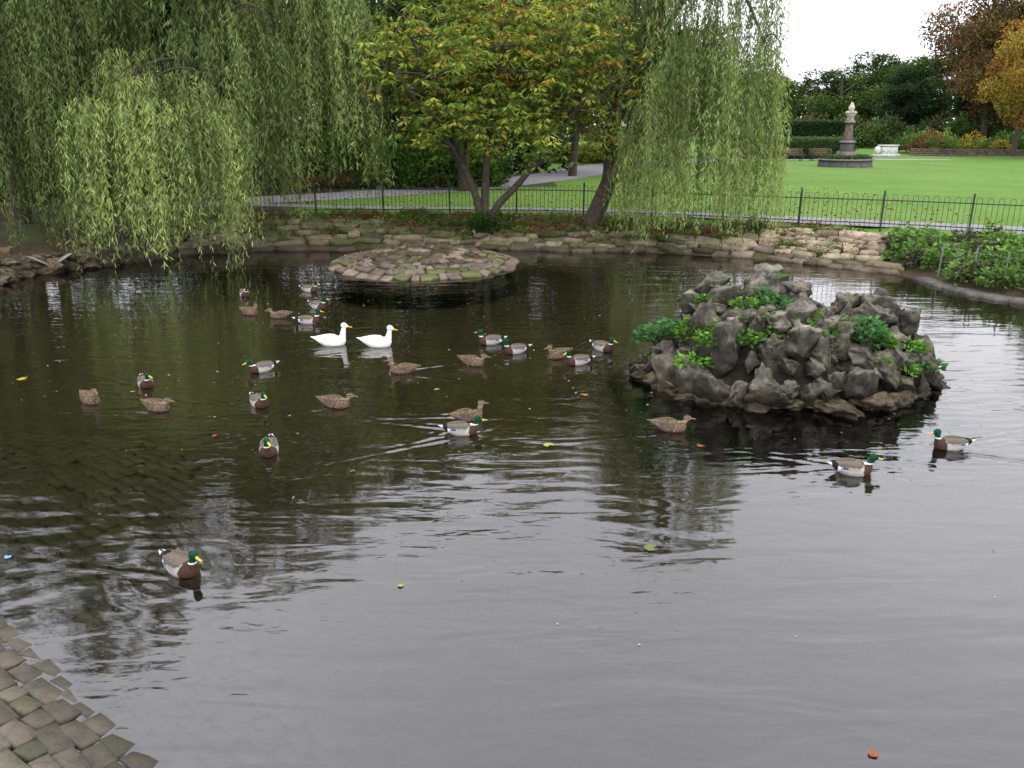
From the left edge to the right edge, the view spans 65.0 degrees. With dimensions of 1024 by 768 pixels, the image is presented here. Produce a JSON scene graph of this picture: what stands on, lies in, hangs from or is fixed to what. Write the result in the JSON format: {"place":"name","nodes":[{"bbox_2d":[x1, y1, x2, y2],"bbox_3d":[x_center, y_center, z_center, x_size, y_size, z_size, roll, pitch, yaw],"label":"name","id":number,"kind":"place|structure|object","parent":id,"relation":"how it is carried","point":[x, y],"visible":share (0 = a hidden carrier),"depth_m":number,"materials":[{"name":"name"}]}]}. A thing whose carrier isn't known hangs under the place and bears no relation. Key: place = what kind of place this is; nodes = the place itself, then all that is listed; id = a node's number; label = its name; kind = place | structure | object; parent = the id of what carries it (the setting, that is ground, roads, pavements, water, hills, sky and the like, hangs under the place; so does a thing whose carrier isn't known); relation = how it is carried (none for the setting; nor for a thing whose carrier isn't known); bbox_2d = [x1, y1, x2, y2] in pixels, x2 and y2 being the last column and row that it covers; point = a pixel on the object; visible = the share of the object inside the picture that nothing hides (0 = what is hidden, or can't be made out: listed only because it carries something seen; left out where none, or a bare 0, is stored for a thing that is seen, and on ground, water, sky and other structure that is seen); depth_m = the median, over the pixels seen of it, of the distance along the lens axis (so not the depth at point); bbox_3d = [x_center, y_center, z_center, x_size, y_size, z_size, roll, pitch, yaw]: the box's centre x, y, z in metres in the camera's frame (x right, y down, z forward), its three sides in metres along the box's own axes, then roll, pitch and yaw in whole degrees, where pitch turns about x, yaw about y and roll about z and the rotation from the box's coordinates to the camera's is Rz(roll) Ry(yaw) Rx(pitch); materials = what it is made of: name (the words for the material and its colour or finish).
{"place":"outdoors","nodes":[
{"label":"outdoors","id":0,"kind":"place"},
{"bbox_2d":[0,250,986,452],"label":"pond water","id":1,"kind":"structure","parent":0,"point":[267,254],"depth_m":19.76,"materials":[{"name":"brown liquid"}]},
{"bbox_2d":[79,388,99,406],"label":"female mallard duck","id":2,"kind":"object","parent":1,"relation":"on","point":[90,398],"visible":1,"depth_m":9.94},
{"bbox_2d":[137,373,153,389],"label":"male mallard duck","id":3,"kind":"object","parent":1,"relation":"on","point":[145,381],"visible":1,"depth_m":10.55},
{"bbox_2d":[140,397,174,413],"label":"female mallard duck","id":4,"kind":"object","parent":1,"relation":"on","point":[157,405],"visible":1,"depth_m":9.69},
{"bbox_2d":[159,549,201,579],"bbox_3d":[-2.562,1.370,6.217,0.520,0.269,0.194,11,21,30],"label":"male mallard duck","id":5,"kind":"object","parent":1,"relation":"on","point":[180,564],"visible":1,"depth_m":6.15},
{"bbox_2d":[240,287,249,298],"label":"male mallard duck","id":6,"kind":"object","parent":1,"relation":"on","point":[244,293],"visible":1,"depth_m":16.12},
{"bbox_2d":[239,302,257,316],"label":"female mallard duck","id":7,"kind":"object","parent":1,"relation":"on","point":[250,311],"visible":1,"depth_m":14.59},
{"bbox_2d":[249,391,268,409],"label":"male mallard duck","id":8,"kind":"object","parent":1,"relation":"on","point":[258,401],"visible":1,"depth_m":9.82},
{"bbox_2d":[242,359,279,374],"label":"male mallard duck","id":9,"kind":"object","parent":1,"relation":"on","point":[260,367],"visible":1,"depth_m":11.21},
{"bbox_2d":[259,433,278,458],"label":"male mallard duck","id":10,"kind":"object","parent":1,"relation":"on","point":[268,447],"visible":1,"depth_m":8.38},
{"bbox_2d":[265,308,293,319],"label":"female mallard duck","id":11,"kind":"object","parent":1,"relation":"on","point":[280,314],"visible":1,"depth_m":14.37},
{"bbox_2d":[292,308,322,325],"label":"male mallard duck","id":12,"kind":"object","parent":1,"relation":"on","point":[308,320],"visible":1,"depth_m":13.94},
{"bbox_2d":[299,281,318,293],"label":"male mallard duck","id":13,"kind":"object","parent":1,"relation":"on","point":[310,289],"visible":1,"depth_m":16.61},
{"bbox_2d":[307,297,328,310],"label":"male mallard duck","id":14,"kind":"object","parent":1,"relation":"on","point":[319,304],"visible":0.93,"depth_m":15.04},
{"bbox_2d":[311,323,351,347],"bbox_3d":[-2.829,-0.758,12.598,0.650,0.405,0.243,-2,18,-8],"label":"white duck","id":15,"kind":"object","parent":1,"relation":"on","point":[331,341],"visible":1,"depth_m":12.55},
{"bbox_2d":[315,392,357,410],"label":"female mallard duck","id":16,"kind":"object","parent":1,"relation":"on","point":[337,402],"visible":1,"depth_m":9.80},
{"bbox_2d":[356,325,396,349],"bbox_3d":[-2.100,-0.727,12.534,0.648,0.386,0.243,-2,18,-5],"label":"white duck","id":17,"kind":"object","parent":1,"relation":"on","point":[379,342],"visible":1,"depth_m":12.48},
{"bbox_2d":[383,357,420,375],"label":"female mallard duck","id":18,"kind":"object","parent":1,"relation":"on","point":[402,369],"visible":1,"depth_m":11.17},
{"bbox_2d":[438,416,485,437],"bbox_3d":[-0.556,0.482,8.995,0.549,0.254,0.202,-2,18,-6],"label":"male mallard duck","id":19,"kind":"object","parent":1,"relation":"on","point":[461,429],"visible":1,"depth_m":8.94},
{"bbox_2d":[447,400,488,422],"bbox_3d":[-0.512,0.335,9.423,0.527,0.272,0.197,-8,20,-24],"label":"female mallard duck","id":20,"kind":"object","parent":1,"relation":"on","point":[467,415],"visible":0.78,"depth_m":9.37},
{"bbox_2d":[457,353,490,368],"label":"female mallard duck","id":21,"kind":"object","parent":1,"relation":"on","point":[474,361],"visible":1,"depth_m":11.52},
{"bbox_2d":[474,330,506,346],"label":"male mallard duck","id":22,"kind":"object","parent":1,"relation":"on","point":[490,340],"visible":0.97,"depth_m":12.63},
{"bbox_2d":[4,293,994,756],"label":"floating leaves","id":23,"kind":"object","parent":1,"relation":"on","point":[870,751],"visible":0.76,"depth_m":8.52,"materials":[{"name":"yellow plant"}]},
{"bbox_2d":[499,338,531,355],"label":"male mallard duck","id":24,"kind":"object","parent":1,"relation":"on","point":[515,349],"visible":1,"depth_m":12.12},
{"bbox_2d":[545,344,572,360],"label":"female mallard duck","id":25,"kind":"object","parent":1,"relation":"on","point":[555,354],"visible":0.92,"depth_m":11.86},
{"bbox_2d":[563,350,595,367],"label":"male mallard duck","id":26,"kind":"object","parent":1,"relation":"on","point":[577,360],"visible":1,"depth_m":11.55},
{"bbox_2d":[589,337,617,353],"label":"male mallard duck","id":27,"kind":"object","parent":1,"relation":"on","point":[603,347],"visible":1,"depth_m":12.24},
{"bbox_2d":[647,414,694,434],"bbox_3d":[1.805,0.454,9.108,0.546,0.241,0.199,2,18,8],"label":"female mallard duck","id":28,"kind":"object","parent":1,"relation":"on","point":[669,425],"visible":1,"depth_m":9.05},
{"bbox_2d":[825,453,883,478],"bbox_3d":[3.395,0.809,7.974,0.564,0.261,0.207,1,18,4],"label":"male mallard duck","id":29,"kind":"object","parent":1,"relation":"on","point":[852,468],"visible":1,"depth_m":7.92},
{"bbox_2d":[927,429,975,452],"bbox_3d":[4.691,0.607,8.582,0.517,0.267,0.193,1,18,2],"label":"male mallard duck","id":30,"kind":"object","parent":1,"relation":"on","point":[950,444],"visible":1,"depth_m":8.54},
{"bbox_2d":[0,127,1023,767],"bbox_3d":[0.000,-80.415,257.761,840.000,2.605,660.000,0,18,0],"label":"ground","id":31,"kind":"structure","parent":0,"point":[786,609],"depth_m":8.63,"materials":[{"name":"green plant"}]},
{"bbox_2d":[0,245,12,252],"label":"female mallard duck","id":32,"kind":"object","parent":31,"relation":"on","point":[8,249],"visible":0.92,"depth_m":18.76},
{"bbox_2d":[27,253,71,268],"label":"landing duck","id":33,"kind":"object","parent":31,"relation":"on","point":[50,265],"visible":0.81,"depth_m":18.66},
{"bbox_2d":[1,0,128,191],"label":"lime tree","id":34,"kind":"object","parent":31,"relation":"on","point":[56,82],"visible":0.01,"depth_m":27.57,"materials":[{"name":"green plant"}]},
{"bbox_2d":[0,244,147,288],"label":"bank boulders","id":35,"kind":"object","parent":31,"relation":"on","point":[90,262],"visible":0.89,"depth_m":19.15,"materials":[{"name":"grey stone"}]},
{"bbox_2d":[0,0,173,258],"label":"weeping willow","id":36,"kind":"object","parent":31,"relation":"on","point":[62,15],"visible":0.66,"depth_m":18.87,"materials":[{"name":"green plant"}]},
{"bbox_2d":[0,128,224,203],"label":"shrubbery","id":37,"kind":"object","parent":31,"relation":"on","point":[165,177],"visible":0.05,"depth_m":28.34,"materials":[{"name":"green plant"}]},
{"bbox_2d":[0,432,362,767],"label":"cobbled slipway","id":38,"kind":"structure","parent":31,"relation":"on","point":[172,674],"depth_m":5.68,"materials":[{"name":"grey stone"}]},
{"bbox_2d":[125,0,284,172],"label":"lime tree","id":39,"kind":"object","parent":31,"relation":"on","point":[190,96],"depth_m":37.76,"materials":[{"name":"green plant"}]},
{"bbox_2d":[19,0,397,274],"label":"weeping willow","id":40,"kind":"object","parent":31,"relation":"on","point":[234,94],"visible":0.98,"depth_m":19.60,"materials":[{"name":"green plant"}]},
{"bbox_2d":[75,0,381,192],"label":"lime tree","id":41,"kind":"object","parent":31,"relation":"on","point":[168,9],"visible":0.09,"depth_m":29.00,"materials":[{"name":"green plant"}]},
{"bbox_2d":[0,82,580,173],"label":"shrubbery","id":42,"kind":"object","parent":31,"relation":"on","point":[517,162],"visible":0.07,"depth_m":45.34,"materials":[{"name":"green plant"}]},
{"bbox_2d":[144,118,515,185],"bbox_3d":[-8.353,-10.557,36.439,17.479,3.248,4.920,-2,18,-7],"label":"shrubbery","id":43,"kind":"object","parent":31,"relation":"on","point":[502,166],"visible":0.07,"depth_m":35.66,"materials":[{"name":"green plant"}]},
{"bbox_2d":[207,168,499,191],"bbox_3d":[-6.532,-8.730,34.229,12.726,1.006,2.183,-5,19,-16],"label":"flower bed","id":44,"kind":"object","parent":31,"relation":"on","point":[338,183],"visible":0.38,"depth_m":33.93,"materials":[{"name":"green plant"}]},
{"bbox_2d":[279,0,437,141],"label":"lime tree","id":45,"kind":"object","parent":31,"relation":"on","point":[388,94],"visible":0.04,"depth_m":37.23,"materials":[{"name":"green plant"}]},
{"bbox_2d":[326,245,519,294],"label":"paved round island","id":46,"kind":"structure","parent":31,"relation":"on","point":[459,275],"depth_m":18.56,"materials":[{"name":"stone"}]},
{"bbox_2d":[361,132,505,188],"bbox_3d":[-3.355,-9.741,34.617,6.239,2.894,3.659,0,18,0],"label":"laurel bush","id":47,"kind":"object","parent":31,"relation":"on","point":[414,158],"visible":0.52,"depth_m":34.04,"materials":[{"name":"green plant"}]},
{"bbox_2d":[366,0,611,190],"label":"lime tree","id":48,"kind":"object","parent":31,"relation":"on","point":[461,180],"visible":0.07,"depth_m":30.23,"materials":[{"name":"green plant"}]},
{"bbox_2d":[340,0,674,233],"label":"autumn cherry tree","id":49,"kind":"object","parent":31,"relation":"on","point":[452,101],"visible":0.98,"depth_m":20.67,"materials":[{"name":"green plant"}]},
{"bbox_2d":[0,181,1023,231],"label":"park railing","id":50,"kind":"object","parent":31,"relation":"on","point":[883,200],"visible":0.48,"depth_m":23.15,"materials":[{"name":"metal"}]},
{"bbox_2d":[126,205,919,259],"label":"bank ground cover plants","id":51,"kind":"object","parent":31,"relation":"on","point":[482,222],"visible":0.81,"depth_m":22.71,"materials":[{"name":"green plant"}]},
{"bbox_2d":[97,216,961,277],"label":"stone bank wall","id":52,"kind":"structure","parent":31,"relation":"on","point":[875,265],"depth_m":21.81,"materials":[{"name":"stone"}]},
{"bbox_2d":[471,230,487,238],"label":"female mallard duck","id":53,"kind":"object","parent":52,"relation":"on","point":[478,235],"visible":1,"depth_m":22.28},
{"bbox_2d":[59,60,1023,142],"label":"distant trees","id":54,"kind":"object","parent":31,"relation":"on","point":[800,112],"visible":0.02,"depth_m":121.80,"materials":[{"name":"green plant"}]},
{"bbox_2d":[506,6,607,163],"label":"lime tree","id":55,"kind":"object","parent":31,"relation":"on","point":[525,93],"visible":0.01,"depth_m":52.86,"materials":[{"name":"green plant"}]},
{"bbox_2d":[512,0,664,175],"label":"lime tree","id":56,"kind":"object","parent":31,"relation":"on","point":[572,170],"visible":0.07,"depth_m":40.05,"materials":[{"name":"green plant"}]},
{"bbox_2d":[546,141,641,163],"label":"flower bed","id":57,"kind":"object","parent":31,"relation":"on","point":[584,158],"visible":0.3,"depth_m":56.30,"materials":[{"name":"green plant"}]},
{"bbox_2d":[175,186,1019,271],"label":"fallen leaves","id":58,"kind":"object","parent":31,"relation":"on","point":[576,214],"visible":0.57,"depth_m":23.66,"materials":[{"name":"brown plant"}]},
{"bbox_2d":[600,13,743,166],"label":"lime tree","id":59,"kind":"object","parent":31,"relation":"on","point":[680,85],"visible":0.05,"depth_m":49.94,"materials":[{"name":"green plant"}]},
{"bbox_2d":[568,0,792,254],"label":"weeping willow","id":60,"kind":"object","parent":31,"relation":"on","point":[653,12],"visible":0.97,"depth_m":20.54,"materials":[{"name":"green plant"}]},
{"bbox_2d":[668,79,755,154],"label":"lime tree","id":61,"kind":"object","parent":31,"relation":"on","point":[692,113],"visible":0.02,"depth_m":63.73,"materials":[{"name":"green plant"}]},
{"bbox_2d":[718,68,812,126],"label":"oak tree","id":62,"kind":"object","parent":31,"relation":"on","point":[792,97],"visible":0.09,"depth_m":107.79,"materials":[{"name":"green plant"}]},
{"bbox_2d":[782,148,802,160],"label":"park bench","id":63,"kind":"object","parent":31,"relation":"on","point":[797,152],"visible":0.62,"depth_m":60.15,"materials":[{"name":"brown wood"}]},
{"bbox_2d":[743,136,857,158],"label":"clipped hedge","id":64,"kind":"object","parent":31,"relation":"on","point":[805,144],"visible":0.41,"depth_m":63.05,"materials":[{"name":"green plant"}]},
{"bbox_2d":[606,263,1007,464],"bbox_3d":[3.757,-0.540,10.986,4.473,2.011,3.600,0,18,0],"label":"rock island","id":65,"kind":"object","parent":31,"relation":"on","point":[770,357],"visible":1,"depth_m":10.03,"materials":[{"name":"grey stone"}]},
{"bbox_2d":[774,119,845,137],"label":"clipped hedge","id":66,"kind":"object","parent":31,"relation":"on","point":[817,128],"visible":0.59,"depth_m":82.82,"materials":[{"name":"green plant"}]},
{"bbox_2d":[809,148,832,160],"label":"park bench","id":67,"kind":"object","parent":31,"relation":"on","point":[816,151],"visible":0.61,"depth_m":60.43,"materials":[{"name":"brown wood"}]},
{"bbox_2d":[781,67,890,119],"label":"oak tree","id":68,"kind":"object","parent":31,"relation":"on","point":[840,100],"visible":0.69,"depth_m":97.72,"materials":[{"name":"green plant"}]},
{"bbox_2d":[817,102,874,167],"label":"granite monument","id":69,"kind":"object","parent":31,"relation":"on","point":[845,156],"visible":1,"depth_m":51.22,"materials":[{"name":"stone"}]},
{"bbox_2d":[709,109,1023,148],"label":"shrubbery","id":70,"kind":"object","parent":31,"relation":"on","point":[882,131],"visible":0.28,"depth_m":81.80,"materials":[{"name":"green plant"}]},
{"bbox_2d":[872,145,899,156],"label":"white stone trough","id":71,"kind":"object","parent":31,"relation":"on","point":[885,150],"visible":0.97,"depth_m":67.42,"materials":[{"name":"stone"}]},
{"bbox_2d":[830,49,950,121],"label":"oak tree","id":72,"kind":"object","parent":31,"relation":"on","point":[882,60],"visible":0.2,"depth_m":105.88,"materials":[{"name":"green plant"}]},
{"bbox_2d":[871,64,943,128],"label":"yew tree","id":73,"kind":"object","parent":31,"relation":"on","point":[911,97],"visible":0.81,"depth_m":85.79,"materials":[{"name":"green plant"}]},
{"bbox_2d":[860,54,957,131],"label":"oak tree","id":74,"kind":"object","parent":31,"relation":"on","point":[940,107],"visible":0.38,"depth_m":88.45,"materials":[{"name":"green plant"}]},
{"bbox_2d":[877,218,1023,292],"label":"nettle patch","id":75,"kind":"object","parent":31,"relation":"on","point":[916,244],"visible":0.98,"depth_m":17.93,"materials":[{"name":"green plant"}]},
{"bbox_2d":[889,126,1023,152],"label":"terrace shrub bed","id":76,"kind":"object","parent":31,"relation":"on","point":[928,139],"visible":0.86,"depth_m":70.51,"materials":[{"name":"green plant"}]},
{"bbox_2d":[910,148,1023,155],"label":"terrace retaining wall","id":77,"kind":"structure","parent":31,"relation":"on","point":[956,152],"depth_m":68.93,"materials":[{"name":"stone"}]},
{"bbox_2d":[913,277,1023,306],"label":"concrete pond edging","id":78,"kind":"object","parent":31,"relation":"on","point":[972,294],"visible":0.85,"depth_m":16.33,"materials":[{"name":"concrete"}]},
{"bbox_2d":[941,44,998,123],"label":"yew tree","id":79,"kind":"object","parent":31,"relation":"on","point":[959,105],"visible":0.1,"depth_m":83.45,"materials":[{"name":"green plant"}]},
{"bbox_2d":[918,0,1023,139],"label":"copper beech tree","id":80,"kind":"object","parent":31,"relation":"on","point":[970,48],"visible":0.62,"depth_m":75.36,"materials":[{"name":"brown plant"}]},
{"bbox_2d":[931,0,1022,130],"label":"oak tree","id":81,"kind":"object","parent":31,"relation":"on","point":[947,29],"visible":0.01,"depth_m":93.86,"materials":[{"name":"brown plant"}]},
{"bbox_2d":[937,243,1022,284],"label":"wire stake fence","id":82,"kind":"object","parent":31,"relation":"on","point":[977,253],"visible":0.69,"depth_m":16.90,"materials":[{"name":"metal"}]},
{"bbox_2d":[975,15,1023,156],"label":"maple tree","id":83,"kind":"object","parent":31,"relation":"on","point":[1012,91],"visible":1,"depth_m":62.26,"materials":[{"name":"orange plant"}]},
{"bbox_2d":[1008,7,1023,34],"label":"copper beech tree","id":84,"kind":"object","parent":31,"relation":"on","point":[1017,20],"visible":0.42,"depth_m":72.71,"materials":[{"name":"brown plant"}]},
{"bbox_2d":[128,159,948,208],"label":"park path","id":85,"kind":"structure","parent":0,"point":[582,171],"depth_m":35.31,"materials":[{"name":"grey asphalt"}]},
{"bbox_2d":[101,0,1021,126],"label":"sky","id":86,"kind":"structure","parent":0,"point":[822,33],"materials":[{"name":"white"}]},
{"bbox_2d":[245,203,1023,233],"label":"park path","id":87,"kind":"structure","parent":0,"point":[786,217],"depth_m":23.31,"materials":[{"name":"grey asphalt"}]}
]}

